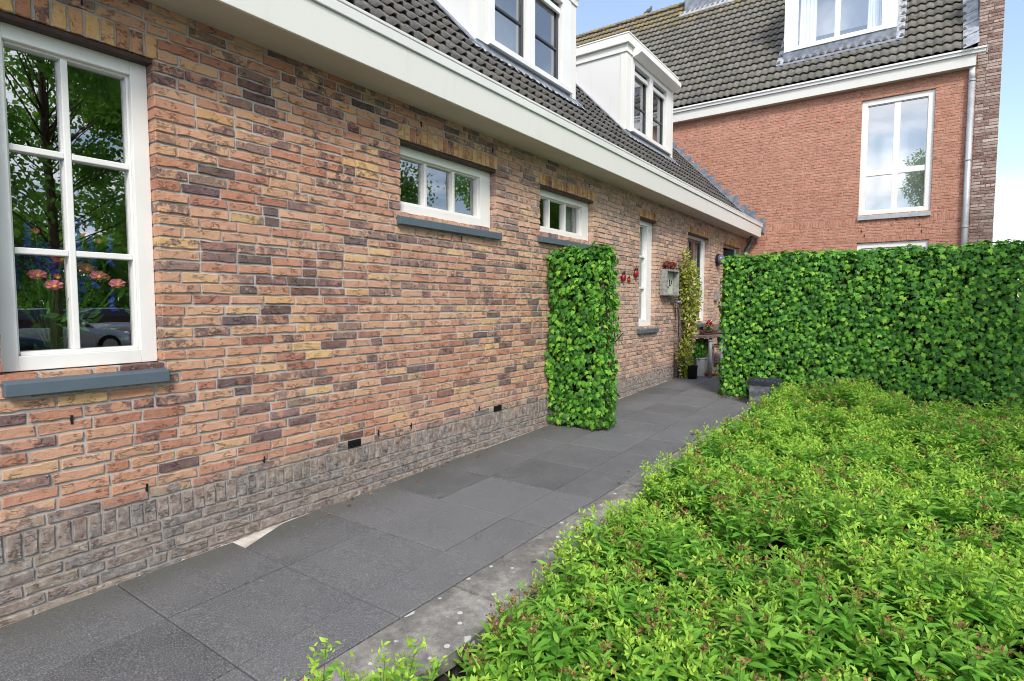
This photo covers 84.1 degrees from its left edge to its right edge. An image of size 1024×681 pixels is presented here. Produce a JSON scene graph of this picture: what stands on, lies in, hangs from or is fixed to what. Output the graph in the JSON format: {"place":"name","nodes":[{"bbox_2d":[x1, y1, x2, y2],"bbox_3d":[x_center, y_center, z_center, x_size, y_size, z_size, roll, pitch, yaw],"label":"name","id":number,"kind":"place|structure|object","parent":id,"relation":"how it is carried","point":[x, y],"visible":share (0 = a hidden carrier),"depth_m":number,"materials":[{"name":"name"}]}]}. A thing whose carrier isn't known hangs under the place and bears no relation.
{"place":"outdoors","nodes":[
{"label":"outdoors","id":0,"kind":"place"},
{"bbox_2d":[5,362,717,625],"bbox_3d":[0.846,0.933,6.827,0.320,0.416,17.000,3,4,35],"label":"sand strip","id":1,"kind":"object","parent":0,"point":[244,542],"depth_m":3.55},
{"bbox_2d":[675,247,703,377],"bbox_3d":[3.088,-0.464,9.864,0.416,2.298,0.903,3,4,35],"label":"climbing plant","id":2,"kind":"object","parent":1,"relation":"on","point":[690,299],"visible":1,"depth_m":9.74,"materials":[{"name":"green plant"}]},
{"bbox_2d":[0,363,1023,680],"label":"path","id":3,"kind":"structure","parent":0,"point":[352,575],"depth_m":3.10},
{"bbox_2d":[304,393,748,557],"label":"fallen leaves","id":4,"kind":"object","parent":3,"relation":"on","point":[487,449],"visible":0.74,"depth_m":4.74,"materials":[{"name":"brown plant"}]},
{"bbox_2d":[544,241,622,429],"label":"ivy column","id":5,"kind":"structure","parent":3,"relation":"on","point":[579,371],"depth_m":6.13,"materials":[{"name":"green plant"}]},
{"bbox_2d":[674,301,681,347],"bbox_3d":[2.793,-0.002,9.587,0.140,1.320,0.140,3,4,35],"label":"bird feeder","id":6,"kind":"object","parent":3,"relation":"on","point":[677,302],"visible":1,"depth_m":9.57,"materials":[{"name":"grey metal"}]},
{"bbox_2d":[687,365,697,378],"bbox_3d":[3.072,0.534,9.668,0.177,0.230,0.180,3,4,35],"label":"black pot","id":7,"kind":"object","parent":3,"relation":"on","point":[692,371],"visible":0.95,"depth_m":9.61,"materials":[{"name":"plastic"}]},
{"bbox_2d":[693,338,707,376],"bbox_3d":[3.287,0.281,9.956,0.317,0.685,0.458,3,4,35],"label":"tapered pot","id":8,"kind":"object","parent":3,"relation":"on","point":[700,355],"visible":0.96,"depth_m":9.87,"materials":[{"name":"grey metal"}]},
{"bbox_2d":[696,339,708,372],"bbox_3d":[3.435,0.288,10.230,0.283,0.620,0.293,3,4,35],"label":"tree stump","id":9,"kind":"object","parent":3,"relation":"on","point":[705,340],"visible":0.12,"depth_m":10.10,"materials":[{"name":"wood"}]},
{"bbox_2d":[688,333,722,377],"bbox_3d":[3.442,0.256,10.112,0.490,0.720,0.820,3,4,35],"label":"garden table","id":10,"kind":"object","parent":3,"relation":"on","point":[703,336],"visible":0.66,"depth_m":9.71,"materials":[{"name":"grey wood"}]},
{"bbox_2d":[699,329,717,333],"bbox_3d":[3.485,-0.158,10.067,0.312,0.089,0.394,3,4,35],"label":"twig wreath","id":11,"kind":"object","parent":10,"relation":"on","point":[702,331],"visible":0.97,"depth_m":9.97,"materials":[{"name":"brown wicker"}]},
{"bbox_2d":[704,325,713,330],"bbox_3d":[3.504,-0.216,10.082,0.201,0.128,0.244,0,4,4],"label":"succulent","id":12,"kind":"object","parent":11,"relation":"in","point":[708,328],"visible":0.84,"depth_m":10.03,"materials":[{"name":"green plant"}]},
{"bbox_2d":[705,320,712,333],"bbox_3d":[3.590,-0.254,10.351,0.140,0.268,0.147,3,4,35],"label":"red flower pot","id":13,"kind":"object","parent":10,"relation":"on","point":[709,322],"visible":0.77,"depth_m":10.31,"materials":[{"name":"plant"}]},
{"bbox_2d":[704,371,718,375],"bbox_3d":[3.467,0.585,10.004,0.330,0.065,0.330,3,4,35],"label":"terracotta dish","id":14,"kind":"object","parent":3,"relation":"on","point":[713,374],"visible":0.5,"depth_m":9.89,"materials":[{"name":"brown ceramic"}]},
{"bbox_2d":[703,324,726,368],"bbox_3d":[4.207,0.097,11.174,0.560,0.853,1.150,3,4,35],"label":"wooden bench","id":15,"kind":"object","parent":3,"relation":"on","point":[715,326],"visible":0.15,"depth_m":10.83,"materials":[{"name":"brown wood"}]},
{"bbox_2d":[717,317,727,344],"bbox_3d":[4.040,-0.194,10.801,0.315,0.573,0.347,0,4,-5],"label":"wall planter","id":16,"kind":"object","parent":15,"relation":"on","point":[721,332],"visible":0.16,"depth_m":10.78,"materials":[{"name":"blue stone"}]},
{"bbox_2d":[747,377,783,404],"bbox_3d":[3.300,0.660,7.400,0.376,0.339,0.376,3,4,35],"label":"zinc planter","id":17,"kind":"object","parent":3,"relation":"on","point":[757,386],"visible":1,"depth_m":7.29,"materials":[{"name":"metal"}]},
{"bbox_2d":[714,238,1023,417],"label":"ivy hedge","id":18,"kind":"object","parent":3,"relation":"on","point":[932,323],"visible":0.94,"depth_m":6.88,"materials":[{"name":"green plant"}]},
{"bbox_2d":[496,415,1023,680],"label":"soil","id":19,"kind":"structure","parent":0,"point":[780,544],"depth_m":3.47,"materials":[{"name":"brown soil"}]},
{"bbox_2d":[284,374,1023,680],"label":"spirea shrubs","id":20,"kind":"object","parent":19,"relation":"on","point":[962,599],"visible":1,"depth_m":2.76,"materials":[{"name":"green plant"}]},
{"bbox_2d":[576,0,1023,296],"label":"sky","id":21,"kind":"structure","parent":0,"point":[1008,223],"materials":[{"name":"blue"}]},
{"bbox_3d":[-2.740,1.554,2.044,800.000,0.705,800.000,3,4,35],"label":"ground","id":22,"kind":"structure","parent":0,"visible":0},
{"bbox_2d":[0,0,764,626],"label":"brick house","id":23,"kind":"structure","parent":22,"relation":"on","point":[338,228],"depth_m":3.97,"materials":[{"name":"brown brick"}]},
{"bbox_2d":[15,218,129,349],"bbox_3d":[-2.359,-0.123,3.001,0.413,1.116,0.684,5,6,56],"label":"flower bouquet","id":24,"kind":"object","parent":23,"relation":"attached to","point":[54,278],"visible":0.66,"depth_m":2.98,"materials":[{"name":"green plant"}]},
{"bbox_2d":[0,11,169,397],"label":"window","id":25,"kind":"structure","parent":23,"relation":"in","point":[17,33],"depth_m":2.85,"materials":[{"name":"white paint"}]},
{"bbox_2d":[396,139,501,239],"bbox_3d":[-0.570,-1.288,5.040,0.215,0.670,1.345,3,4,35],"label":"window","id":26,"kind":"structure","parent":23,"relation":"in","point":[410,152],"depth_m":5.06,"materials":[{"name":"white paint"}]},
{"bbox_2d":[537,184,594,248],"bbox_3d":[0.617,-1.414,6.710,0.215,0.625,1.340,3,4,35],"label":"window","id":27,"kind":"structure","parent":23,"relation":"in","point":[548,194],"depth_m":6.75,"materials":[{"name":"white paint"}]},
{"bbox_2d":[621,270,625,281],"bbox_3d":[1.560,-0.905,7.926,0.065,0.170,0.135,3,4,35],"label":"ladybird ornament","id":28,"kind":"object","parent":23,"relation":"attached to","point":[623,277],"visible":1,"depth_m":7.90,"materials":[{"name":"red ceramic"}]},
{"bbox_2d":[633,265,638,277],"bbox_3d":[1.810,-1.003,8.270,0.069,0.180,0.143,3,4,35],"label":"ladybird ornament","id":29,"kind":"object","parent":23,"relation":"attached to","point":[636,273],"visible":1,"depth_m":8.24,"materials":[{"name":"red ceramic"}]},
{"bbox_2d":[637,217,658,333],"bbox_3d":[2.027,-0.984,8.726,0.215,1.732,0.750,3,4,35],"label":"window","id":30,"kind":"structure","parent":23,"relation":"in","point":[646,224],"depth_m":8.88,"materials":[{"name":"white paint"}]},
{"bbox_2d":[660,269,678,295],"bbox_3d":[2.585,-0.946,9.302,0.117,0.420,0.570,3,4,35],"label":"wall box","id":31,"kind":"object","parent":23,"relation":"attached to","point":[669,282],"visible":1,"depth_m":9.36,"materials":[{"name":"grey paint"}]},
{"bbox_2d":[663,260,670,268],"bbox_3d":[2.502,-1.220,9.175,0.116,0.149,0.167,3,4,35],"label":"dried flower ball","id":32,"kind":"object","parent":31,"relation":"on","point":[666,264],"visible":0.99,"depth_m":9.14,"materials":[{"name":"red plant"}]},
{"bbox_2d":[670,261,675,269],"bbox_3d":[2.648,-1.231,9.359,0.115,0.153,0.151,3,4,35],"label":"dried flower ball","id":33,"kind":"object","parent":31,"relation":"on","point":[672,265],"visible":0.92,"depth_m":9.33,"materials":[{"name":"red plant"}]},
{"bbox_2d":[674,263,684,377],"bbox_3d":[2.972,-0.351,9.936,0.014,1.966,0.750,3,4,35],"label":"trellis","id":34,"kind":"object","parent":23,"relation":"attached to","point":[680,270],"visible":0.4,"depth_m":9.71,"materials":[{"name":"black plastic"}]},
{"bbox_2d":[687,232,709,326],"bbox_3d":[3.456,-1.112,10.736,0.215,1.725,1.350,3,4,35],"label":"window","id":35,"kind":"structure","parent":23,"relation":"in","point":[692,238],"depth_m":11.12,"materials":[{"name":"white paint"}]},
{"bbox_2d":[714,291,718,300],"bbox_3d":[4.183,-0.918,11.607,0.064,0.200,0.130,3,4,35],"label":"socket box","id":36,"kind":"object","parent":23,"relation":"attached to","point":[716,295],"visible":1,"depth_m":11.56,"materials":[{"name":"grey paint"}]},
{"bbox_2d":[715,254,723,265],"bbox_3d":[4.245,-1.650,11.622,0.227,0.240,0.240,3,4,35],"label":"wall lamp","id":37,"kind":"object","parent":23,"relation":"attached to","point":[718,258],"visible":0.77,"depth_m":11.55,"materials":[{"name":"black plastic"}]},
{"bbox_2d":[722,250,733,316],"bbox_3d":[4.692,-0.887,13.205,0.880,2.420,0.050,0,4,-3],"label":"door","id":38,"kind":"structure","parent":23,"relation":"in","point":[725,252],"depth_m":13.12,"materials":[{"name":"paint"}]},
{"bbox_2d":[299,406,757,680],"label":"curb","id":39,"kind":"structure","parent":22,"relation":"on","point":[447,622],"depth_m":2.67,"materials":[{"name":"concrete"}]},
{"bbox_2d":[576,0,1004,315],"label":"town house","id":40,"kind":"structure","parent":22,"relation":"on","point":[817,125],"depth_m":12.52,"materials":[{"name":"red brick"}]},
{"bbox_2d":[644,6,651,13],"bbox_3d":[4.427,-10.736,18.462,0.314,0.211,0.104,3,4,35],"label":"pigeon","id":41,"kind":"object","parent":40,"relation":"on","point":[648,10],"visible":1,"depth_m":18.42,"materials":[{"name":"grey"}]},
{"bbox_2d":[857,240,927,249],"bbox_3d":[8.067,-1.123,12.126,1.261,1.945,0.090,3,4,35],"label":"window","id":42,"kind":"structure","parent":40,"relation":"in","point":[924,243],"depth_m":12.04,"materials":[{"name":"white paint"}]},
{"bbox_2d":[857,89,935,220],"bbox_3d":[8.156,-3.850,12.072,1.278,2.535,0.580,3,4,35],"label":"window","id":43,"kind":"structure","parent":40,"relation":"in","point":[897,134],"depth_m":12.15,"materials":[{"name":"white paint"}]}
]}

